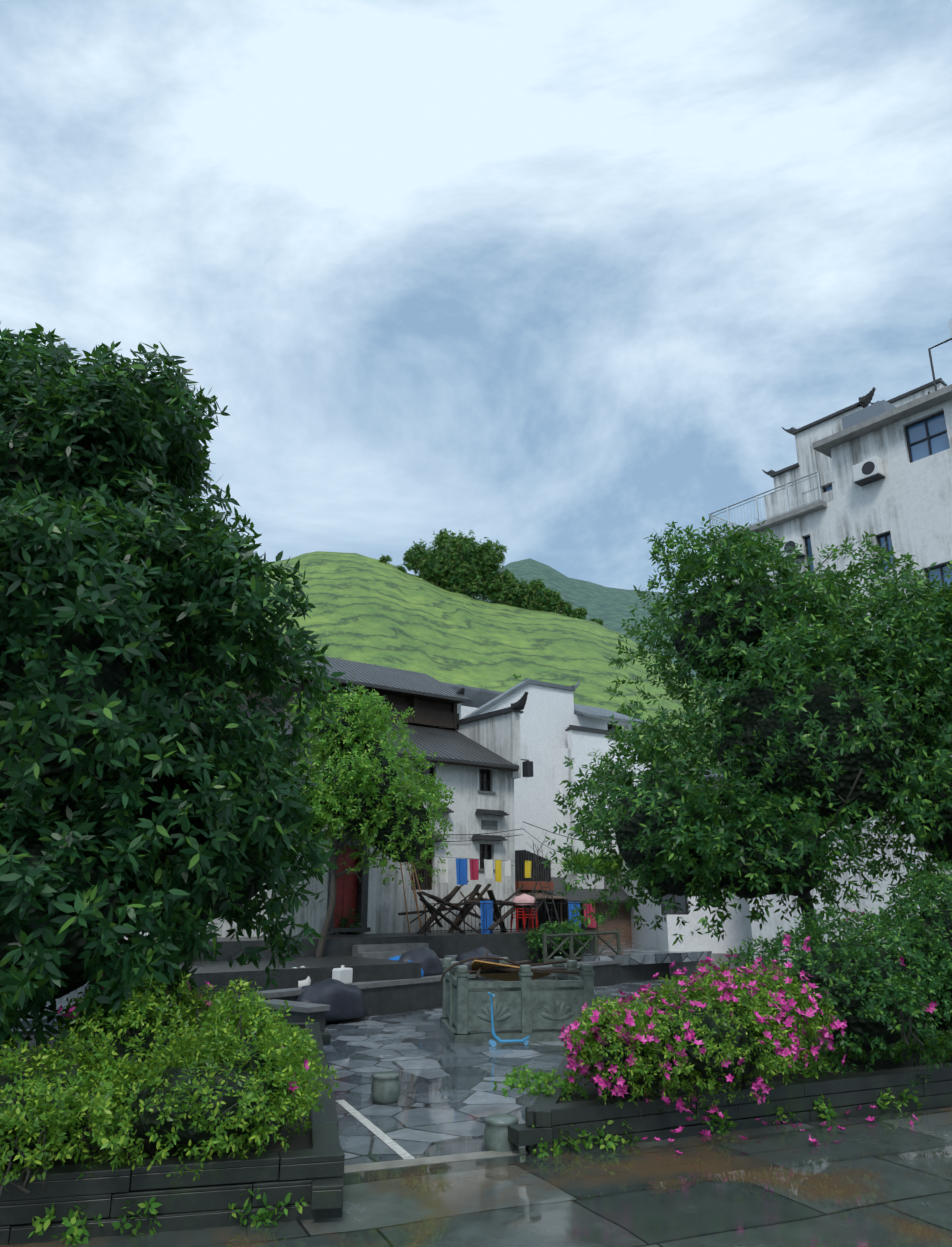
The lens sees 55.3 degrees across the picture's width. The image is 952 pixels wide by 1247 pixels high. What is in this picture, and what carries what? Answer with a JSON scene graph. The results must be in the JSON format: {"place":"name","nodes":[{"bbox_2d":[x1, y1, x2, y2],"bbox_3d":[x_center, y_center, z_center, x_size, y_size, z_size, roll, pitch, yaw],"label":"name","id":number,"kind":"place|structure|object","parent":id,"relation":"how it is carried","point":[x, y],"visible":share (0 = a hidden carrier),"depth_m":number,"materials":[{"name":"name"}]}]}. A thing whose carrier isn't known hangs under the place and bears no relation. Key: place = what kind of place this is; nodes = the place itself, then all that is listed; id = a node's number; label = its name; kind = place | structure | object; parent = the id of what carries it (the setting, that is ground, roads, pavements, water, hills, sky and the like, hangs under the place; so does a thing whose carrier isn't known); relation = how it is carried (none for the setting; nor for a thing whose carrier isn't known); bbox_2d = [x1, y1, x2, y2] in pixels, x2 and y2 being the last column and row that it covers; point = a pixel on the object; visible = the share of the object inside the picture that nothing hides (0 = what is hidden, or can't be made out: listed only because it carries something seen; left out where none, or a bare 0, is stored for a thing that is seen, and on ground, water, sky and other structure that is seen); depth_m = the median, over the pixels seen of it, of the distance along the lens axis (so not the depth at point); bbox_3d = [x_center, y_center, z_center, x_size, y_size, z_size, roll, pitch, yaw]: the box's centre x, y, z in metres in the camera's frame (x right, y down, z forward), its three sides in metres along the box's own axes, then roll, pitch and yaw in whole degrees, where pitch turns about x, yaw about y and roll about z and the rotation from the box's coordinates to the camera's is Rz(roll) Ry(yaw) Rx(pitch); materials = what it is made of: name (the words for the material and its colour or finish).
{"place":"outdoors","nodes":[
{"label":"outdoors","id":0,"kind":"place"},
{"bbox_2d":[0,322,356,1067],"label":"tree","id":1,"kind":"object","parent":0,"point":[230,770],"depth_m":9.95,"materials":[{"name":"plant"}]},
{"bbox_2d":[12,964,526,1028],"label":"platform paving","id":2,"kind":"structure","parent":0,"point":[62,1001],"depth_m":17.14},
{"bbox_2d":[63,930,593,1001],"bbox_3d":[-2.425,9.070,24.637,17.000,1.020,6.050,12,-21,-35],"label":"terrace base","id":3,"kind":"object","parent":2,"relation":"on","point":[511,946],"visible":0.36,"depth_m":22.73,"materials":[{"name":"stone"}]},
{"bbox_2d":[284,681,455,956],"bbox_3d":[-3.243,5.542,24.953,5.556,7.935,4.185,9,-19,-26],"label":"tree","id":4,"kind":"object","parent":3,"relation":"on","point":[420,795],"depth_m":24.52,"materials":[{"name":"plant"}]},
{"bbox_2d":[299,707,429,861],"bbox_3d":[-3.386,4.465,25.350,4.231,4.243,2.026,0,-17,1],"label":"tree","id":5,"kind":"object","parent":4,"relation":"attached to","point":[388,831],"visible":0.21,"depth_m":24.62,"materials":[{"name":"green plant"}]},
{"bbox_2d":[352,943,440,958],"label":"terrace steps","id":6,"kind":"structure","parent":3,"relation":"on","point":[383,951],"depth_m":24.82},
{"bbox_2d":[400,861,430,933],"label":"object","id":7,"kind":"object","parent":3,"relation":"on","point":[416,902],"visible":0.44,"depth_m":28.27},
{"bbox_2d":[398,881,523,933],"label":"tables","id":8,"kind":"object","parent":3,"relation":"on","point":[471,895],"visible":0.62,"depth_m":28.54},
{"bbox_2d":[480,901,492,933],"bbox_3d":[0.316,9.143,27.805,0.498,1.250,0.157,10,-20,-30],"label":"blue laundry","id":9,"kind":"object","parent":3,"relation":"on","point":[489,915],"visible":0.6,"depth_m":27.84,"materials":[{"name":"blue fabric"}]},
{"bbox_2d":[425,900,589,935],"bbox_3d":[1.153,9.136,28.330,6.620,1.000,0.037,12,-21,-35],"label":"fence","id":10,"kind":"object","parent":3,"relation":"on","point":[497,929],"visible":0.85,"depth_m":27.96,"materials":[{"name":"grey"}]},
{"bbox_2d":[510,908,537,931],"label":"red chairs","id":11,"kind":"object","parent":3,"relation":"on","point":[524,917],"visible":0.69,"depth_m":29.38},
{"bbox_2d":[513,894,534,904],"bbox_3d":[1.560,9.034,29.722,0.821,0.365,0.582,0,-17,1],"label":"pink sack","id":12,"kind":"object","parent":11,"relation":"on","point":[524,898],"visible":0.79,"depth_m":29.50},
{"bbox_2d":[534,930,573,955],"bbox_3d":[2.432,10.075,28.618,1.364,0.768,0.989,0,-17,1],"label":"shrub","id":13,"kind":"object","parent":3,"relation":"on","point":[550,950],"visible":0.17,"depth_m":28.27,"materials":[{"name":"green plant"}]},
{"bbox_2d":[568,902,579,925],"bbox_3d":[3.339,10.096,30.685,0.443,1.300,0.150,14,-22,-39],"label":"hanging cloth","id":14,"kind":"object","parent":3,"relation":"on","point":[571,907],"visible":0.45,"depth_m":30.76,"materials":[{"name":"blue fabric"}]},
{"bbox_2d":[333,907,360,934],"bbox_3d":[-4.762,9.498,27.915,3.693,1.956,2.433,8,-19,-25],"label":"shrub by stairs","id":15,"kind":"object","parent":2,"relation":"on","point":[344,920],"visible":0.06,"depth_m":27.54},
{"bbox_2d":[456,946,499,969],"bbox_3d":[0.054,9.348,25.277,1.811,0.660,1.120,12,-21,-34],"label":"rock","id":16,"kind":"object","parent":2,"relation":"on","point":[479,951],"visible":0.35,"depth_m":25.00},
{"bbox_2d":[520,918,592,962],"bbox_3d":[2.454,10.052,28.644,2.510,1.451,1.972,0,-17,1],"label":"shrub","id":17,"kind":"object","parent":2,"relation":"on","point":[563,927],"depth_m":28.22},
{"bbox_2d":[543,929,620,962],"bbox_3d":[3.310,9.971,27.912,0.133,1.000,4.235,-14,-22,38],"label":"rustic fence","id":18,"kind":"object","parent":2,"relation":"on","point":[595,934],"visible":0.71,"depth_m":27.62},
{"bbox_2d":[551,943,711,965],"bbox_3d":[5.890,12.451,34.682,13.038,0.290,9.000,12,-21,-34],"label":"stone ledge","id":19,"kind":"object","parent":2,"relation":"on","point":[633,954],"depth_m":29.70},
{"bbox_2d":[508,835,572,918],"bbox_3d":[1.929,9.287,31.893,3.084,4.179,1.967,0,-17,1],"label":"bare sapling","id":20,"kind":"object","parent":19,"relation":"on","point":[538,879],"visible":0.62,"depth_m":31.91,"materials":[{"name":"brown plant"}]},
{"bbox_2d":[540,877,628,902],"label":"brick shed roof","id":21,"kind":"structure","parent":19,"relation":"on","point":[586,894],"depth_m":36.52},
{"bbox_2d":[515,881,553,889],"bbox_3d":[2.028,10.498,36.341,1.800,0.320,1.200,12,-21,-34],"label":"shed tile stack base","id":22,"kind":"object","parent":21,"relation":"on","point":[530,884],"visible":0.5,"depth_m":35.77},
{"bbox_2d":[515,850,550,881],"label":"shed","id":23,"kind":"structure","parent":22,"relation":"on","point":[519,855],"depth_m":36.06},
{"bbox_2d":[564,874,603,888],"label":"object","id":24,"kind":"object","parent":21,"relation":"on","point":[598,884],"visible":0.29,"depth_m":37.81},
{"bbox_2d":[555,850,623,876],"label":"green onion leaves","id":25,"kind":"object","parent":21,"relation":"on","point":[580,858],"visible":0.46,"depth_m":38.32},
{"bbox_2d":[583,904,595,927],"bbox_3d":[3.961,10.188,31.675,0.503,0.800,0.153,11,-20,-33],"label":"hanging cloth","id":26,"kind":"object","parent":21,"relation":"hanging from","point":[592,920],"visible":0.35,"depth_m":31.66,"materials":[{"name":"red fabric"}]},
{"bbox_2d":[208,662,517,887],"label":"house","id":27,"kind":"structure","parent":0,"point":[434,711],"depth_m":33.85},
{"bbox_2d":[0,1107,951,1246],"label":"pavement","id":28,"kind":"structure","parent":0,"point":[883,1180],"depth_m":7.79,"materials":[{"name":"stone"}]},
{"bbox_2d":[643,1105,917,1153],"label":"fallen petals","id":29,"kind":"object","parent":28,"relation":"on","point":[707,1133],"visible":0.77,"depth_m":9.88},
{"bbox_2d":[0,0,951,593],"label":"sky","id":30,"kind":"structure","parent":0,"point":[559,283],"materials":[{"name":"blue"}]},
{"bbox_2d":[248,551,722,766],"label":"hill","id":31,"kind":"structure","parent":0,"point":[369,610],"depth_m":179.61,"materials":[{"name":"green plant"}]},
{"bbox_2d":[381,553,555,609],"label":"trunks","id":32,"kind":"object","parent":31,"relation":"on","point":[483,596],"visible":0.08,"depth_m":229.52,"materials":[{"name":"green"}]},
{"bbox_2d":[377,528,603,625],"bbox_3d":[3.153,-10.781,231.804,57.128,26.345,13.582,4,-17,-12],"label":"trees","id":33,"kind":"object","parent":32,"relation":"attached to","point":[457,551],"visible":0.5,"depth_m":229.31,"materials":[{"name":"green plant"}]},
{"bbox_2d":[513,674,669,777],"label":"hill scrub leaves","id":34,"kind":"object","parent":31,"relation":"on","point":[626,712],"depth_m":153.94,"materials":[{"name":"green plant"}]},
{"bbox_2d":[455,712,520,778],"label":"wall","id":35,"kind":"structure","parent":0,"point":[499,735],"depth_m":33.10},
{"bbox_2d":[455,688,527,724],"bbox_3d":[-0.983,3.439,36.237,0.600,1.500,9.300,12,-21,-35],"label":"house gable cap","id":36,"kind":"object","parent":35,"relation":"on","point":[518,705],"visible":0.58,"depth_m":33.40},
{"bbox_2d":[516,900,557,929],"bbox_3d":[2.524,12.274,37.603,1.800,1.746,0.600,12,-21,-34],"label":"dark brick shed opening","id":37,"kind":"object","parent":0,"point":[543,914],"visible":0.21,"depth_m":37.48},
{"bbox_2d":[515,890,565,898],"bbox_3d":[0.230,10.268,34.716,5.651,0.485,3.300,12,-21,-34],"label":"shed tin canopy","id":38,"kind":"object","parent":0,"point":[528,892],"visible":0.21,"depth_m":35.09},
{"bbox_2d":[558,900,631,943],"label":"brick shed walls","id":39,"kind":"structure","parent":0,"point":[621,921],"depth_m":36.61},
{"bbox_2d":[469,558,728,698],"bbox_3d":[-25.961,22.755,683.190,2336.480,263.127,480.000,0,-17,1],"label":"hill","id":40,"kind":"structure","parent":0,"point":[608,606],"depth_m":762.58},
{"bbox_2d":[323,977,951,1164],"bbox_3d":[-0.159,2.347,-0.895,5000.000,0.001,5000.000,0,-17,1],"label":"ground","id":41,"kind":"structure","parent":0,"point":[449,1101],"depth_m":13.27,"materials":[{"name":"stone"}]},
{"bbox_2d":[0,1022,344,1244],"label":"planter wall","id":42,"kind":"structure","parent":41,"relation":"on","point":[314,1175],"depth_m":7.14,"materials":[{"name":"stone"}]},
{"bbox_2d":[0,1027,311,1168],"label":"planter soil","id":43,"kind":"structure","parent":42,"relation":"in","point":[295,1141],"depth_m":7.93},
{"bbox_2d":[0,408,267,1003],"bbox_3d":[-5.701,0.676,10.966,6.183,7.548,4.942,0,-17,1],"label":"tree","id":44,"kind":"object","parent":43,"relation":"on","point":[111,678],"visible":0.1,"depth_m":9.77,"materials":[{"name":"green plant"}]},
{"bbox_2d":[0,1009,288,1165],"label":"shrub","id":45,"kind":"object","parent":43,"relation":"on","point":[141,1126],"visible":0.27,"depth_m":7.38,"materials":[{"name":"green plant"}]},
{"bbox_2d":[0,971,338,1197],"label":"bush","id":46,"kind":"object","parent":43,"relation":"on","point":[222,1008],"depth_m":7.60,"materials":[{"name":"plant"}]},
{"bbox_2d":[257,1008,325,1032],"bbox_3d":[-3.556,7.622,17.327,1.500,0.500,0.450,-14,-22,38],"label":"bench base","id":47,"kind":"object","parent":41,"relation":"on","point":[300,1017],"visible":0.07,"depth_m":16.96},
{"bbox_2d":[252,999,329,1012],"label":"bench slab","id":48,"kind":"structure","parent":47,"relation":"on","point":[303,1007],"depth_m":17.05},
{"bbox_2d":[124,697,515,939],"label":"house walls","id":49,"kind":"structure","parent":41,"relation":"on","point":[386,904],"depth_m":30.16,"materials":[{"name":"paint"}]},
{"bbox_2d":[226,644,470,702],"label":"house roof","id":50,"kind":"structure","parent":49,"relation":"on","point":[374,676],"depth_m":34.82,"materials":[{"name":"tile"}]},
{"bbox_2d":[327,837,370,932],"bbox_3d":[-3.911,7.966,27.729,1.369,2.747,0.550,12,-21,-35],"label":"door frame","id":51,"kind":"object","parent":49,"relation":"in","point":[363,912],"visible":0.42,"depth_m":27.82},
{"bbox_2d":[334,846,357,927],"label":"door","id":52,"kind":"structure","parent":51,"relation":"in","point":[346,890],"depth_m":27.94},
{"bbox_2d":[220,698,518,768],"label":"house roof","id":53,"kind":"structure","parent":49,"relation":"attached to","point":[449,745],"depth_m":31.95,"materials":[{"name":"tile"}]},
{"bbox_2d":[323,808,508,840],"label":"house brows","id":54,"kind":"object","parent":49,"relation":"attached to","point":[489,837],"visible":0.58,"depth_m":31.11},
{"bbox_2d":[411,765,491,889],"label":"windows","id":55,"kind":"structure","parent":49,"relation":"in","point":[429,884],"depth_m":29.93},
{"bbox_2d":[428,788,497,871],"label":"window ledges","id":56,"kind":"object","parent":49,"relation":"attached to","point":[488,824],"depth_m":31.45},
{"bbox_2d":[433,856,540,862],"bbox_3d":[0.332,7.683,29.565,6.000,0.112,0.012,12,-21,-35],"label":"clothes line","id":57,"kind":"object","parent":49,"relation":"attached to","point":[486,859],"visible":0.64,"depth_m":29.41,"materials":[{"name":"grey metal"}]},
{"bbox_2d":[439,858,447,882],"bbox_3d":[-1.023,7.743,28.474,0.305,0.750,0.152,11,-20,-32],"label":"hanging towel","id":58,"kind":"object","parent":57,"relation":"hanging from","point":[443,877],"visible":0.75,"depth_m":28.46,"materials":[{"name":"white fabric"}]},
{"bbox_2d":[456,858,466,884],"bbox_3d":[-0.469,7.891,28.877,0.451,0.800,0.160,11,-20,-33],"label":"hanging towel","id":59,"kind":"object","parent":57,"relation":"hanging from","point":[461,870],"visible":1,"depth_m":28.86,"materials":[{"name":"blue fabric"}]},
{"bbox_2d":[469,859,478,879],"bbox_3d":[-0.066,7.906,29.183,0.395,0.650,0.153,10,-20,-30],"label":"hanging towel","id":60,"kind":"object","parent":57,"relation":"hanging from","point":[474,869],"visible":1,"depth_m":29.18,"materials":[{"name":"red fabric"}]},
{"bbox_2d":[484,859,492,878],"bbox_3d":[0.409,7.988,29.539,0.448,0.600,0.145,12,-21,-34],"label":"hanging towel","id":61,"kind":"object","parent":57,"relation":"hanging from","point":[488,866],"visible":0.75,"depth_m":29.52,"materials":[{"name":"white fabric"}]},
{"bbox_2d":[495,860,501,881],"bbox_3d":[0.732,8.105,29.750,0.342,0.700,0.157,11,-20,-31],"label":"hanging towel","id":62,"kind":"object","parent":57,"relation":"hanging from","point":[498,871],"visible":0.95,"depth_m":29.74,"materials":[{"name":"yellow fabric"}]},
{"bbox_2d":[335,1100,413,1158],"bbox_3d":[-1.212,5.789,10.453,0.110,0.004,3.064,7,-18,-21],"label":"painted line","id":63,"kind":"object","parent":41,"relation":"on","point":[382,1136],"visible":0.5,"depth_m":10.21,"materials":[{"name":"paint"}]},
{"bbox_2d":[371,1071,399,1103],"bbox_3d":[-1.175,6.026,11.797,0.380,0.340,0.380,0,-17,1],"label":"stone drum","id":64,"kind":"object","parent":41,"relation":"on","point":[385,1087],"visible":1,"depth_m":11.67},
{"bbox_2d":[344,1147,528,1172],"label":"stone curb","id":65,"kind":"structure","parent":41,"relation":"on","point":[418,1161],"depth_m":8.90,"materials":[{"name":"stone"}]},
{"bbox_2d":[249,963,669,1021],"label":"low platform wall","id":66,"kind":"structure","parent":41,"relation":"on","point":[398,999],"depth_m":21.74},
{"bbox_2d":[296,978,368,1020],"bbox_3d":[-3.180,8.028,19.471,1.025,0.770,1.976,-15,-23,41],"label":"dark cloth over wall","id":67,"kind":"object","parent":66,"relation":"on","point":[343,1000],"visible":0.67,"depth_m":19.15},
{"bbox_2d":[332,965,352,983],"bbox_3d":[-2.993,7.869,20.340,0.260,0.400,0.420,-14,-22,38],"label":"white container","id":68,"kind":"object","parent":66,"relation":"on","point":[343,974],"visible":0.77,"depth_m":20.24,"materials":[{"name":"white plastic"}]},
{"bbox_2d":[398,947,442,976],"bbox_3d":[-1.421,8.462,22.734,0.952,0.677,1.472,-8,-18,23],"label":"boulder","id":69,"kind":"object","parent":66,"relation":"on","point":[428,959],"visible":0.52,"depth_m":22.45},
{"bbox_2d":[247,960,622,998],"bbox_3d":[0.954,9.410,24.585,0.470,0.100,17.098,-14,-22,38],"label":"stone ledge","id":70,"kind":"object","parent":66,"relation":"on","point":[299,991],"visible":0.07,"depth_m":20.86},
{"bbox_2d":[28,1087,923,1246],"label":"weed leaves","id":71,"kind":"object","parent":41,"relation":"on","point":[76,1231],"visible":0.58,"depth_m":7.20,"materials":[{"name":"green plant"}]},
{"bbox_2d":[483,1114,518,1151],"bbox_3d":[0.267,5.301,9.412,0.380,0.340,0.380,0,-17,1],"label":"stone drum","id":72,"kind":"object","parent":41,"relation":"on","point":[495,1134],"visible":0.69,"depth_m":9.29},
{"bbox_2d":[489,993,529,1042],"bbox_3d":[0.594,7.095,16.337,0.745,0.818,0.359,0,-17,1],"label":"scooter frame","id":73,"kind":"object","parent":41,"relation":"on","point":[498,1039],"visible":0.85,"depth_m":16.27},
{"bbox_2d":[440,956,594,1043],"bbox_3d":[0.764,7.439,18.135,2.700,1.320,2.700,2,-17,-8],"label":"stone well enclosure","id":74,"kind":"object","parent":41,"relation":"on","point":[525,1004],"visible":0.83,"depth_m":16.95,"materials":[{"name":"stone"}]},
{"bbox_2d":[440,950,580,982],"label":"dark well planks","id":75,"kind":"object","parent":74,"relation":"on","point":[560,970],"visible":0.69,"depth_m":18.01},
{"bbox_2d":[471,960,551,980],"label":"wooden planks","id":76,"kind":"object","parent":75,"relation":"on","point":[477,964],"visible":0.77,"depth_m":18.23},
{"bbox_2d":[461,684,640,893],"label":"house walls","id":77,"kind":"structure","parent":41,"relation":"on","point":[548,716],"depth_m":40.08,"materials":[{"name":"paint"}]},
{"bbox_2d":[441,682,590,716],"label":"house roof","id":78,"kind":"structure","parent":77,"relation":"on","point":[479,697],"depth_m":43.28,"materials":[{"name":"tile"}]},
{"bbox_2d":[574,704,645,723],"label":"house roof","id":79,"kind":"structure","parent":78,"relation":"attached to","point":[585,710],"depth_m":43.76,"materials":[{"name":"tile"}]},
{"bbox_2d":[462,678,579,718],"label":"house gable cap","id":80,"kind":"object","parent":77,"relation":"on","point":[500,697],"visible":0.79,"depth_m":40.22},
{"bbox_2d":[434,821,616,854],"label":"wires","id":81,"kind":"object","parent":77,"relation":"attached to","point":[510,836],"visible":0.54,"depth_m":31.86,"materials":[{"name":"grey metal"}]},
{"bbox_2d":[521,759,532,776],"bbox_3d":[1.748,5.200,32.685,0.590,0.615,0.300,12,-21,-35],"label":"window","id":82,"kind":"structure","parent":77,"relation":"part of","point":[527,768],"depth_m":32.66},
{"bbox_2d":[561,730,653,877],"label":"house wall","id":83,"kind":"structure","parent":77,"relation":"attached to","point":[582,745],"depth_m":40.57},
{"bbox_2d":[565,725,614,734],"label":"small house cap","id":84,"kind":"object","parent":83,"relation":"on","point":[585,729],"visible":0.69,"depth_m":41.24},
{"bbox_2d":[616,780,752,952],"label":"annex walls","id":85,"kind":"structure","parent":41,"relation":"on","point":[737,929],"depth_m":31.18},
{"bbox_2d":[661,894,685,913],"bbox_3d":[6.995,7.975,32.441,1.147,4.642,0.911,0,-17,1],"label":"annex glass","id":86,"kind":"object","parent":85,"relation":"in","point":[680,900],"visible":0.11,"depth_m":31.48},
{"bbox_2d":[508,1004,951,1155],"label":"planter wall","id":87,"kind":"structure","parent":41,"relation":"on","point":[844,1093],"depth_m":10.17,"materials":[{"name":"stone"}]},
{"bbox_2d":[559,1024,951,1102],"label":"planter soil","id":88,"kind":"structure","parent":87,"relation":"in","point":[593,1093],"depth_m":11.61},
{"bbox_2d":[593,990,802,1092],"bbox_3d":[2.578,4.740,10.348,2.650,0.969,1.298,9,-19,-28],"label":"azalea","id":89,"kind":"object","parent":88,"relation":"on","point":[699,1065],"visible":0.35,"depth_m":9.86,"materials":[{"name":"green plant"}]},
{"bbox_2d":[558,954,846,1121],"bbox_3d":[2.662,4.696,10.418,3.489,1.645,2.503,0,-17,1],"label":"azalea","id":90,"kind":"object","parent":88,"relation":"on","point":[640,1020],"depth_m":9.87,"materials":[{"name":"plant"}]},
{"bbox_2d":[492,1030,951,1100],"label":"ground cover leaves","id":91,"kind":"object","parent":88,"relation":"on","point":[541,1077],"visible":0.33,"depth_m":10.65,"materials":[{"name":"green plant"}]},
{"bbox_2d":[722,861,951,1087],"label":"shrub","id":92,"kind":"object","parent":88,"relation":"on","point":[882,923],"depth_m":11.50,"materials":[{"name":"plant"}]},
{"bbox_2d":[783,910,951,1049],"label":"shrub","id":93,"kind":"object","parent":92,"relation":"attached to","point":[854,1023],"visible":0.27,"depth_m":11.50,"materials":[{"name":"green plant"}]},
{"bbox_2d":[722,399,951,977],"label":"building walls","id":94,"kind":"structure","parent":41,"relation":"on","point":[906,503],"depth_m":27.46,"materials":[{"name":"paint"}]},
{"bbox_2d":[777,457,883,556],"bbox_3d":[11.168,-3.567,28.811,0.320,2.240,3.742,13,-21,-36],"label":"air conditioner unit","id":95,"kind":"object","parent":94,"relation":"attached to","point":[858,474],"visible":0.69,"depth_m":28.01,"materials":[{"name":"white plastic"}]},
{"bbox_2d":[783,461,884,562],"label":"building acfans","id":96,"kind":"object","parent":95,"relation":"attached to","point":[868,467],"visible":0.83,"depth_m":27.89,"materials":[{"name":"grey"}]},
{"bbox_2d":[709,384,951,547],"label":"building slabs","id":97,"kind":"structure","parent":94,"relation":"attached to","point":[825,445],"depth_m":28.35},
{"bbox_2d":[773,383,944,515],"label":"head walls","id":98,"kind":"structure","parent":94,"relation":"on","point":[810,459],"depth_m":33.10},
{"bbox_2d":[762,378,946,477],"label":"horse head caps","id":99,"kind":"object","parent":98,"relation":"on","point":[864,401],"visible":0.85,"depth_m":33.33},
{"bbox_2d":[841,400,895,429],"bbox_3d":[12.989,-6.377,29.811,0.900,1.200,1.500,13,-21,-36],"label":"building roof cabinet","id":100,"kind":"object","parent":94,"relation":"on","point":[867,413],"visible":0.25,"depth_m":29.56,"materials":[{"name":"grey"}]},
{"bbox_2d":[804,411,950,599],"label":"window frames","id":101,"kind":"structure","parent":94,"relation":"in","point":[928,437],"depth_m":27.20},
{"bbox_2d":[807,414,951,592],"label":"window panes","id":102,"kind":"structure","parent":101,"relation":"in","point":[938,443],"depth_m":27.05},
{"bbox_2d":[928,338,951,393],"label":"building pipes","id":103,"kind":"object","parent":94,"relation":"on","point":[932,368],"visible":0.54,"depth_m":28.14,"materials":[{"name":"grey"}]},
{"bbox_2d":[669,953,753,976],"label":"wall","id":104,"kind":"structure","parent":0,"point":[690,966],"depth_m":30.71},
{"bbox_2d":[541,516,951,951],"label":"tree","id":105,"kind":"object","parent":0,"point":[832,631],"depth_m":15.58,"materials":[{"name":"plant"}]},
{"bbox_2d":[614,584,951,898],"bbox_3d":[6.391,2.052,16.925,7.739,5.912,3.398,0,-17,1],"label":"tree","id":106,"kind":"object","parent":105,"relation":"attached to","point":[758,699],"visible":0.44,"depth_m":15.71,"materials":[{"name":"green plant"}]},
{"bbox_2d":[709,471,821,538],"bbox_3d":[10.832,-3.670,31.676,2.875,1.072,4.371,13,-21,-36],"label":"balcony railing","id":107,"kind":"object","parent":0,"point":[735,524],"visible":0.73,"depth_m":30.78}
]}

